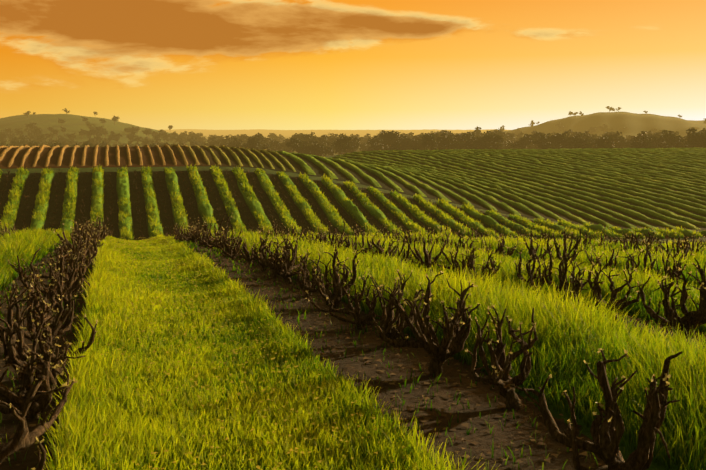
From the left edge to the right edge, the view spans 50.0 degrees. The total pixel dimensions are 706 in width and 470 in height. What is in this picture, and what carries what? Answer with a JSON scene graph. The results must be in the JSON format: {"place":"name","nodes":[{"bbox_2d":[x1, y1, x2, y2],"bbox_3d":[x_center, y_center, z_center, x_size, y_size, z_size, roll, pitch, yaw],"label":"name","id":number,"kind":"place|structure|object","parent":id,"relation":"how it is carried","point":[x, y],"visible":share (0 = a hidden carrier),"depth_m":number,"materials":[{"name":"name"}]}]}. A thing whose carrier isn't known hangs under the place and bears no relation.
{"place":"outdoors","nodes":[
{"label":"outdoors","id":0,"kind":"place"},
{"bbox_2d":[0,112,705,457],"bbox_3d":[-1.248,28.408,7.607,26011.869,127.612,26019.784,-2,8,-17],"label":"ground","id":1,"kind":"structure","parent":0,"point":[635,124],"depth_m":1044.82,"materials":[{"name":"plant"}]},
{"bbox_2d":[31,437,45,469],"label":"vine","id":2,"kind":"object","parent":1,"relation":"on","point":[41,461],"visible":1,"depth_m":2.85,"materials":[{"name":"brown plant"}]},
{"bbox_2d":[0,360,77,463],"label":"vine","id":3,"kind":"object","parent":1,"relation":"on","point":[23,438],"visible":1,"depth_m":3.68,"materials":[{"name":"brown plant"}]},
{"bbox_2d":[0,318,84,419],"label":"vine","id":4,"kind":"object","parent":1,"relation":"on","point":[38,407],"visible":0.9,"depth_m":4.69,"materials":[{"name":"brown plant"}]},
{"bbox_2d":[8,248,79,323],"bbox_3d":[-3.048,0.582,7.595,0.628,0.891,0.529,-7,10,-41],"label":"vine","id":5,"kind":"object","parent":1,"relation":"on","point":[33,275],"visible":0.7,"depth_m":7.57,"materials":[{"name":"brown plant"}]},
{"bbox_2d":[6,272,84,341],"bbox_3d":[-2.682,0.710,6.502,0.710,0.782,0.587,-1,8,-7],"label":"vine","id":6,"kind":"object","parent":1,"relation":"on","point":[67,317],"visible":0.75,"depth_m":6.47,"materials":[{"name":"brown plant"}]},
{"bbox_2d":[14,242,81,288],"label":"vine","id":7,"kind":"object","parent":1,"relation":"on","point":[56,266],"visible":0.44,"depth_m":9.84,"materials":[{"name":"brown plant"}]},
{"bbox_2d":[0,280,97,380],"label":"vine","id":8,"kind":"object","parent":1,"relation":"on","point":[15,354],"visible":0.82,"depth_m":5.53,"materials":[{"name":"brown plant"}]},
{"bbox_2d":[35,248,91,308],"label":"vine","id":9,"kind":"object","parent":1,"relation":"on","point":[79,278],"visible":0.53,"depth_m":8.54,"materials":[{"name":"brown plant"}]},
{"bbox_2d":[48,240,91,276],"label":"vine","id":10,"kind":"object","parent":1,"relation":"on","point":[82,256],"visible":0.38,"depth_m":10.80,"materials":[{"name":"brown plant"}]},
{"bbox_2d":[54,220,92,263],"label":"vine","id":11,"kind":"object","parent":1,"relation":"on","point":[85,242],"visible":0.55,"depth_m":13.01,"materials":[{"name":"brown plant"}]},
{"bbox_2d":[55,230,100,274],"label":"vine","id":12,"kind":"object","parent":1,"relation":"on","point":[93,250],"visible":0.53,"depth_m":11.98,"materials":[{"name":"brown plant"}]},
{"bbox_2d":[58,224,105,248],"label":"vine","id":13,"kind":"object","parent":1,"relation":"on","point":[99,245],"visible":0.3,"depth_m":15.46,"materials":[{"name":"brown plant"}]},
{"bbox_2d":[62,226,102,257],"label":"vine","id":14,"kind":"object","parent":1,"relation":"on","point":[74,239],"visible":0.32,"depth_m":14.12,"materials":[{"name":"brown plant"}]},
{"bbox_2d":[76,223,96,242],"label":"vine","id":15,"kind":"object","parent":1,"relation":"on","point":[84,230],"visible":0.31,"depth_m":16.19,"materials":[{"name":"brown plant"}]},
{"bbox_2d":[81,214,107,244],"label":"vine","id":16,"kind":"object","parent":1,"relation":"on","point":[101,235],"visible":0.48,"depth_m":18.58,"materials":[{"name":"brown plant"}]},
{"bbox_2d":[172,222,185,242],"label":"vine","id":17,"kind":"object","parent":1,"relation":"on","point":[177,233],"visible":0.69,"depth_m":29.16,"materials":[{"name":"brown plant"}]},
{"bbox_2d":[181,217,208,242],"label":"vine","id":18,"kind":"object","parent":1,"relation":"on","point":[191,237],"visible":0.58,"depth_m":23.87,"materials":[{"name":"brown plant"}]},
{"bbox_2d":[188,218,216,245],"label":"vine","id":19,"kind":"object","parent":1,"relation":"on","point":[194,234],"visible":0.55,"depth_m":21.70,"materials":[{"name":"brown plant"}]},
{"bbox_2d":[191,220,214,247],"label":"vine","id":20,"kind":"object","parent":1,"relation":"on","point":[203,242],"visible":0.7,"depth_m":20.54,"materials":[{"name":"brown plant"}]},
{"bbox_2d":[201,212,241,250],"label":"vine","id":21,"kind":"object","parent":1,"relation":"on","point":[217,234],"visible":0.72,"depth_m":18.51,"materials":[{"name":"brown plant"}]},
{"bbox_2d":[212,227,234,253],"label":"vine","id":22,"kind":"object","parent":1,"relation":"on","point":[216,239],"visible":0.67,"depth_m":17.65,"materials":[{"name":"brown plant"}]},
{"bbox_2d":[218,227,241,257],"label":"vine","id":23,"kind":"object","parent":1,"relation":"on","point":[225,242],"visible":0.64,"depth_m":16.17,"materials":[{"name":"brown plant"}]},
{"bbox_2d":[219,235,244,260],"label":"vine","id":24,"kind":"object","parent":1,"relation":"on","point":[234,255],"visible":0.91,"depth_m":15.27,"materials":[{"name":"brown plant"}]},
{"bbox_2d":[228,138,242,146],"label":"tree","id":25,"kind":"object","parent":1,"relation":"on","point":[233,143],"visible":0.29,"depth_m":511.37,"materials":[{"name":"green plant"}]},
{"bbox_2d":[80,237,405,469],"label":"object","id":26,"kind":"object","parent":1,"relation":"on","point":[239,393],"visible":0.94,"depth_m":5.72,"materials":[{"name":"plant"}]},
{"bbox_2d":[235,238,262,265],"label":"vine","id":27,"kind":"object","parent":1,"relation":"on","point":[247,256],"visible":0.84,"depth_m":14.30,"materials":[{"name":"brown plant"}]},
{"bbox_2d":[242,137,260,148],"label":"tree","id":28,"kind":"object","parent":1,"relation":"on","point":[253,142],"visible":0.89,"depth_m":445.40,"materials":[{"name":"green plant"}]},
{"bbox_2d":[255,132,274,150],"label":"tree","id":29,"kind":"object","parent":1,"relation":"on","point":[260,137],"visible":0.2,"depth_m":519.29,"materials":[{"name":"green plant"}]},
{"bbox_2d":[253,230,284,270],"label":"vine","id":30,"kind":"object","parent":1,"relation":"on","point":[263,267],"visible":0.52,"depth_m":13.22,"materials":[{"name":"brown plant"}]},
{"bbox_2d":[267,133,284,142],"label":"tree","id":31,"kind":"object","parent":1,"relation":"on","point":[277,138],"visible":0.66,"depth_m":910.78,"materials":[{"name":"green plant"}]},
{"bbox_2d":[252,232,300,277],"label":"vine","id":32,"kind":"object","parent":1,"relation":"on","point":[267,263],"visible":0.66,"depth_m":12.15,"materials":[{"name":"brown plant"}]},
{"bbox_2d":[268,139,285,150],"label":"tree","id":33,"kind":"object","parent":1,"relation":"on","point":[278,145],"visible":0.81,"depth_m":552.33,"materials":[{"name":"green plant"}]},
{"bbox_2d":[266,237,311,284],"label":"vine","id":34,"kind":"object","parent":1,"relation":"on","point":[283,268],"visible":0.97,"depth_m":11.23,"materials":[{"name":"brown plant"}]},
{"bbox_2d":[285,138,311,154],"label":"tree","id":35,"kind":"object","parent":1,"relation":"on","point":[299,146],"visible":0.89,"depth_m":425.29,"materials":[{"name":"green plant"}]},
{"bbox_2d":[302,132,318,144],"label":"tree","id":36,"kind":"object","parent":1,"relation":"on","point":[308,137],"visible":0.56,"depth_m":557.40,"materials":[{"name":"green plant"}]},
{"bbox_2d":[293,252,340,297],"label":"vine","id":37,"kind":"object","parent":1,"relation":"on","point":[305,285],"visible":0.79,"depth_m":9.85,"materials":[{"name":"brown plant"}]},
{"bbox_2d":[312,135,327,146],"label":"tree","id":38,"kind":"object","parent":1,"relation":"on","point":[321,142],"visible":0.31,"depth_m":532.62,"materials":[{"name":"green plant"}]},
{"bbox_2d":[309,141,332,155],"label":"tree","id":39,"kind":"object","parent":1,"relation":"on","point":[316,148],"visible":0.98,"depth_m":423.62,"materials":[{"name":"green plant"}]},
{"bbox_2d":[318,226,337,245],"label":"vine","id":40,"kind":"object","parent":1,"relation":"on","point":[333,236],"visible":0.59,"depth_m":20.22,"materials":[{"name":"brown plant"}]},
{"bbox_2d":[307,245,363,308],"bbox_3d":[-0.179,0.563,8.909,0.661,0.864,0.777,-2,8,-11],"label":"vine","id":41,"kind":"object","parent":1,"relation":"on","point":[337,295],"visible":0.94,"depth_m":8.99,"materials":[{"name":"brown plant"}]},
{"bbox_2d":[319,219,351,250],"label":"vine","id":42,"kind":"object","parent":1,"relation":"on","point":[337,239],"visible":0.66,"depth_m":19.09,"materials":[{"name":"brown plant"}]},
{"bbox_2d":[328,140,345,153],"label":"tree","id":43,"kind":"object","parent":1,"relation":"on","point":[337,149],"visible":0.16,"depth_m":457.41,"materials":[{"name":"green plant"}]},
{"bbox_2d":[334,136,352,153],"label":"tree","id":44,"kind":"object","parent":1,"relation":"on","point":[343,143],"visible":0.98,"depth_m":421.67,"materials":[{"name":"green plant"}]},
{"bbox_2d":[338,137,360,153],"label":"tree","id":45,"kind":"object","parent":1,"relation":"on","point":[356,146],"visible":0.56,"depth_m":483.91,"materials":[{"name":"green plant"}]},
{"bbox_2d":[0,164,705,239],"bbox_3d":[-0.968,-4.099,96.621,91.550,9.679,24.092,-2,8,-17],"label":"vine row","id":46,"kind":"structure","parent":1,"relation":"on","point":[15,193],"depth_m":93.00,"materials":[{"name":"plant"}]},
{"bbox_2d":[0,227,705,469],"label":"grass","id":47,"kind":"structure","parent":1,"relation":"on","point":[571,337],"depth_m":5.78,"materials":[{"name":"plant"}]},
{"bbox_2d":[0,243,705,469],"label":"soil strips","id":48,"kind":"object","parent":1,"relation":"on","point":[483,437],"visible":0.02,"depth_m":5.40,"materials":[{"name":"soil"}]},
{"bbox_2d":[0,245,705,469],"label":"leaf litter","id":49,"kind":"object","parent":48,"relation":"on","point":[583,454],"visible":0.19,"depth_m":5.61,"materials":[{"name":"plant"}]},
{"bbox_2d":[0,170,705,239],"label":"soil strips","id":50,"kind":"object","parent":1,"relation":"on","point":[87,204],"visible":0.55,"depth_m":91.44,"materials":[{"name":"soil"}]},
{"bbox_2d":[305,271,400,329],"bbox_3d":[-0.009,0.703,7.659,0.856,0.664,0.514,-3,8,-23],"label":"vine","id":51,"kind":"object","parent":1,"relation":"on","point":[354,313],"visible":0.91,"depth_m":7.65,"materials":[{"name":"brown plant"}]},
{"bbox_2d":[338,224,377,254],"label":"vine","id":52,"kind":"object","parent":1,"relation":"on","point":[348,243],"visible":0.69,"depth_m":18.13,"materials":[{"name":"brown plant"}]},
{"bbox_2d":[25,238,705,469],"bbox_3d":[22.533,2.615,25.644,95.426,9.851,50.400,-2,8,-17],"label":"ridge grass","id":53,"kind":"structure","parent":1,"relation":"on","point":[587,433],"depth_m":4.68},
{"bbox_2d":[358,235,386,256],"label":"vine","id":54,"kind":"object","parent":1,"relation":"on","point":[371,249],"visible":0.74,"depth_m":16.92,"materials":[{"name":"brown plant"}]},
{"bbox_2d":[367,135,388,150],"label":"tree","id":55,"kind":"object","parent":1,"relation":"on","point":[376,145],"visible":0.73,"depth_m":447.39,"materials":[{"name":"green plant"}]},
{"bbox_2d":[371,233,399,260],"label":"vine","id":56,"kind":"object","parent":1,"relation":"on","point":[380,249],"visible":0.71,"depth_m":15.99,"materials":[{"name":"brown plant"}]},
{"bbox_2d":[378,130,400,145],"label":"tree","id":57,"kind":"object","parent":1,"relation":"on","point":[389,138],"visible":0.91,"depth_m":466.37,"materials":[{"name":"green plant"}]},
{"bbox_2d":[379,141,400,149],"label":"tree","id":58,"kind":"object","parent":1,"relation":"on","point":[394,147],"visible":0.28,"depth_m":418.55,"materials":[{"name":"green plant"}]},
{"bbox_2d":[369,270,431,347],"bbox_3d":[0.446,0.684,6.875,0.545,0.820,0.849,0,8,-3],"label":"vine","id":59,"kind":"object","parent":1,"relation":"on","point":[388,319],"visible":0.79,"depth_m":6.72,"materials":[{"name":"brown plant"}]},
{"bbox_2d":[389,234,413,263],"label":"vine","id":60,"kind":"object","parent":1,"relation":"on","point":[406,256],"visible":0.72,"depth_m":14.84,"materials":[{"name":"brown plant"}]},
{"bbox_2d":[396,227,419,245],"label":"vine","id":61,"kind":"object","parent":1,"relation":"on","point":[418,240],"visible":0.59,"depth_m":22.66,"materials":[{"name":"brown plant"}]},
{"bbox_2d":[399,136,417,149],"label":"tree","id":62,"kind":"object","parent":1,"relation":"on","point":[406,144],"visible":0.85,"depth_m":452.07,"materials":[{"name":"green plant"}]},
{"bbox_2d":[414,138,433,149],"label":"tree","id":63,"kind":"object","parent":1,"relation":"on","point":[418,143],"visible":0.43,"depth_m":448.69,"materials":[{"name":"green plant"}]},
{"bbox_2d":[372,271,479,377],"bbox_3d":[0.643,0.724,5.887,0.689,0.899,0.878,5,9,32],"label":"vine","id":64,"kind":"object","parent":1,"relation":"on","point":[453,340],"visible":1,"depth_m":5.73,"materials":[{"name":"brown plant"}]},
{"bbox_2d":[405,233,447,273],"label":"vine","id":65,"kind":"object","parent":1,"relation":"on","point":[427,258],"visible":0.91,"depth_m":13.69,"materials":[{"name":"brown plant"}]},
{"bbox_2d":[420,133,439,149],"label":"tree","id":66,"kind":"object","parent":1,"relation":"on","point":[427,140],"visible":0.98,"depth_m":419.84,"materials":[{"name":"green plant"}]},
{"bbox_2d":[420,228,440,246],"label":"vine","id":67,"kind":"object","parent":1,"relation":"on","point":[428,238],"visible":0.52,"depth_m":21.21,"materials":[{"name":"brown plant"}]},
{"bbox_2d":[431,229,452,247],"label":"vine","id":68,"kind":"object","parent":1,"relation":"on","point":[448,238],"visible":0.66,"depth_m":20.39,"materials":[{"name":"brown plant"}]},
{"bbox_2d":[436,133,465,149],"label":"tree","id":69,"kind":"object","parent":1,"relation":"on","point":[446,142],"visible":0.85,"depth_m":430.59,"materials":[{"name":"green plant"}]},
{"bbox_2d":[432,242,479,278],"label":"vine","id":70,"kind":"object","parent":1,"relation":"on","point":[455,262],"visible":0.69,"depth_m":12.65,"materials":[{"name":"brown plant"}]},
{"bbox_2d":[455,230,477,251],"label":"vine","id":71,"kind":"object","parent":1,"relation":"on","point":[463,244],"visible":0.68,"depth_m":19.13,"materials":[{"name":"brown plant"}]},
{"bbox_2d":[455,132,481,148],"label":"tree","id":72,"kind":"object","parent":1,"relation":"on","point":[464,137],"visible":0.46,"depth_m":445.83,"materials":[{"name":"green plant"}]},
{"bbox_2d":[460,247,500,282],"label":"vine","id":73,"kind":"object","parent":1,"relation":"on","point":[483,268],"visible":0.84,"depth_m":11.76,"materials":[{"name":"brown plant"}]},
{"bbox_2d":[464,131,503,148],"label":"tree","id":74,"kind":"object","parent":1,"relation":"on","point":[494,140],"visible":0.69,"depth_m":432.37,"materials":[{"name":"green plant"}]},
{"bbox_2d":[481,236,504,254],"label":"vine","id":75,"kind":"object","parent":1,"relation":"on","point":[496,251],"visible":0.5,"depth_m":17.93,"materials":[{"name":"brown plant"}]},
{"bbox_2d":[465,305,537,410],"bbox_3d":[1.016,0.868,4.974,0.413,0.813,0.734,-1,8,-5],"label":"vine","id":76,"kind":"object","parent":1,"relation":"on","point":[501,378],"visible":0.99,"depth_m":5.03,"materials":[{"name":"brown plant"}]},
{"bbox_2d":[485,233,520,256],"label":"vine","id":77,"kind":"object","parent":1,"relation":"on","point":[508,251],"visible":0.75,"depth_m":17.23,"materials":[{"name":"brown plant"}]},
{"bbox_2d":[508,135,535,148],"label":"tree","id":78,"kind":"object","parent":1,"relation":"on","point":[524,142],"visible":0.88,"depth_m":454.68,"materials":[{"name":"green plant"}]},
{"bbox_2d":[514,248,552,294],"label":"vine","id":79,"kind":"object","parent":1,"relation":"on","point":[530,272],"visible":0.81,"depth_m":10.43,"materials":[{"name":"brown plant"}]},
{"bbox_2d":[532,131,548,148],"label":"tree","id":80,"kind":"object","parent":1,"relation":"on","point":[536,135],"visible":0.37,"depth_m":485.98,"materials":[{"name":"green plant"}]},
{"bbox_2d":[521,225,561,262],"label":"vine","id":81,"kind":"object","parent":1,"relation":"on","point":[530,251],"visible":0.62,"depth_m":16.00,"materials":[{"name":"brown plant"}]},
{"bbox_2d":[532,134,561,148],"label":"tree","id":82,"kind":"object","parent":1,"relation":"on","point":[542,144],"visible":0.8,"depth_m":417.86,"materials":[{"name":"green plant"}]},
{"bbox_2d":[546,131,569,148],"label":"tree","id":83,"kind":"object","parent":1,"relation":"on","point":[559,138],"visible":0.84,"depth_m":430.40,"materials":[{"name":"green plant"}]},
{"bbox_2d":[547,226,583,265],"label":"vine","id":84,"kind":"object","parent":1,"relation":"on","point":[557,250],"visible":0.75,"depth_m":14.78,"materials":[{"name":"brown plant"}]},
{"bbox_2d":[541,247,593,305],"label":"vine","id":85,"kind":"object","parent":1,"relation":"on","point":[572,280],"visible":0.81,"depth_m":9.43,"materials":[{"name":"brown plant"}]},
{"bbox_2d":[568,138,593,148],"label":"tree","id":86,"kind":"object","parent":1,"relation":"on","point":[576,143],"visible":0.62,"depth_m":407.37,"materials":[{"name":"green plant"}]},
{"bbox_2d":[510,348,682,469],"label":"vine","id":87,"kind":"object","parent":1,"relation":"on","point":[603,446],"visible":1,"depth_m":3.61,"materials":[{"name":"brown plant"}]},
{"bbox_2d":[584,246,619,271],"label":"vine","id":88,"kind":"object","parent":1,"relation":"on","point":[608,264],"visible":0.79,"depth_m":13.80,"materials":[{"name":"brown plant"}]},
{"bbox_2d":[593,136,615,147],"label":"tree","id":89,"kind":"object","parent":1,"relation":"on","point":[603,142],"visible":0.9,"depth_m":394.74,"materials":[{"name":"green plant"}]},
{"bbox_2d":[571,261,643,319],"bbox_3d":[2.901,0.689,8.457,0.472,0.789,0.802,-8,11,-44],"label":"vine","id":90,"kind":"object","parent":1,"relation":"on","point":[595,288],"visible":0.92,"depth_m":8.45,"materials":[{"name":"brown plant"}]},
{"bbox_2d":[603,131,627,147],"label":"tree","id":91,"kind":"object","parent":1,"relation":"on","point":[619,140],"visible":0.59,"depth_m":464.11,"materials":[{"name":"green plant"}]},
{"bbox_2d":[604,237,627,253],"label":"vine","id":92,"kind":"object","parent":1,"relation":"on","point":[619,246],"visible":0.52,"depth_m":17.95,"materials":[{"name":"brown plant"}]},
{"bbox_2d":[616,232,639,250],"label":"vine","id":93,"kind":"object","parent":1,"relation":"on","point":[631,242],"visible":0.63,"depth_m":22.21,"materials":[{"name":"brown plant"}]},
{"bbox_2d":[617,239,655,273],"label":"vine","id":94,"kind":"object","parent":1,"relation":"on","point":[632,262],"visible":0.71,"depth_m":12.82,"materials":[{"name":"brown plant"}]},
{"bbox_2d":[631,131,655,147],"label":"tree","id":95,"kind":"object","parent":1,"relation":"on","point":[642,134],"visible":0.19,"depth_m":409.73,"materials":[{"name":"green plant"}]},
{"bbox_2d":[632,138,659,147],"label":"tree","id":96,"kind":"object","parent":1,"relation":"on","point":[643,144],"visible":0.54,"depth_m":390.43,"materials":[{"name":"green plant"}]},
{"bbox_2d":[634,241,657,257],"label":"vine","id":97,"kind":"object","parent":1,"relation":"on","point":[650,248],"visible":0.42,"depth_m":17.05,"materials":[{"name":"brown plant"}]},
{"bbox_2d":[631,228,663,245],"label":"vine","id":98,"kind":"object","parent":1,"relation":"on","point":[642,244],"visible":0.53,"depth_m":25.52,"materials":[{"name":"brown plant"}]},
{"bbox_2d":[653,248,687,282],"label":"vine","id":99,"kind":"object","parent":1,"relation":"on","point":[670,274],"visible":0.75,"depth_m":11.81,"materials":[{"name":"brown plant"}]},
{"bbox_2d":[636,258,705,337],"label":"vine","id":100,"kind":"object","parent":1,"relation":"on","point":[687,320],"visible":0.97,"depth_m":7.44,"materials":[{"name":"brown plant"}]},
{"bbox_2d":[657,130,688,147],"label":"tree","id":101,"kind":"object","parent":1,"relation":"on","point":[669,138],"visible":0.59,"depth_m":414.39,"materials":[{"name":"green plant"}]},
{"bbox_2d":[661,139,686,147],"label":"tree","id":102,"kind":"object","parent":1,"relation":"on","point":[676,144],"visible":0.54,"depth_m":398.95,"materials":[{"name":"green plant"}]},
{"bbox_2d":[655,232,693,260],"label":"vine","id":103,"kind":"object","parent":1,"relation":"on","point":[685,250],"visible":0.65,"depth_m":16.10,"materials":[{"name":"brown plant"}]},
{"bbox_2d":[679,233,705,255],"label":"vine","id":104,"kind":"object","parent":1,"relation":"on","point":[690,248],"visible":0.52,"depth_m":19.91,"materials":[{"name":"brown plant"}]},
{"bbox_2d":[685,127,702,144],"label":"tree","id":105,"kind":"object","parent":1,"relation":"on","point":[693,130],"visible":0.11,"depth_m":389.46,"materials":[{"name":"green plant"}]},
{"bbox_2d":[687,134,705,147],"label":"tree","id":106,"kind":"object","parent":1,"relation":"on","point":[703,141],"visible":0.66,"depth_m":377.50,"materials":[{"name":"green plant"}]},
{"bbox_2d":[688,132,705,147],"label":"tree","id":107,"kind":"object","parent":1,"relation":"on","point":[696,137],"visible":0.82,"depth_m":379.59,"materials":[{"name":"green plant"}]},
{"bbox_2d":[0,147,705,230],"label":"ground","id":108,"kind":"structure","parent":0,"point":[29,162],"depth_m":109.69,"materials":[{"name":"soil"}]},
{"bbox_2d":[0,144,295,171],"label":"hilltop rows","id":109,"kind":"object","parent":108,"relation":"on","point":[117,157],"visible":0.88,"depth_m":108.49,"materials":[{"name":"plant"}]},
{"bbox_2d":[275,147,705,229],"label":"field rows","id":110,"kind":"object","parent":108,"relation":"on","point":[640,165],"visible":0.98,"depth_m":143.96,"materials":[{"name":"plant"}]},
{"bbox_2d":[0,0,705,129],"label":"sky","id":111,"kind":"structure","parent":0,"point":[152,64],"materials":[{"name":"orange"}]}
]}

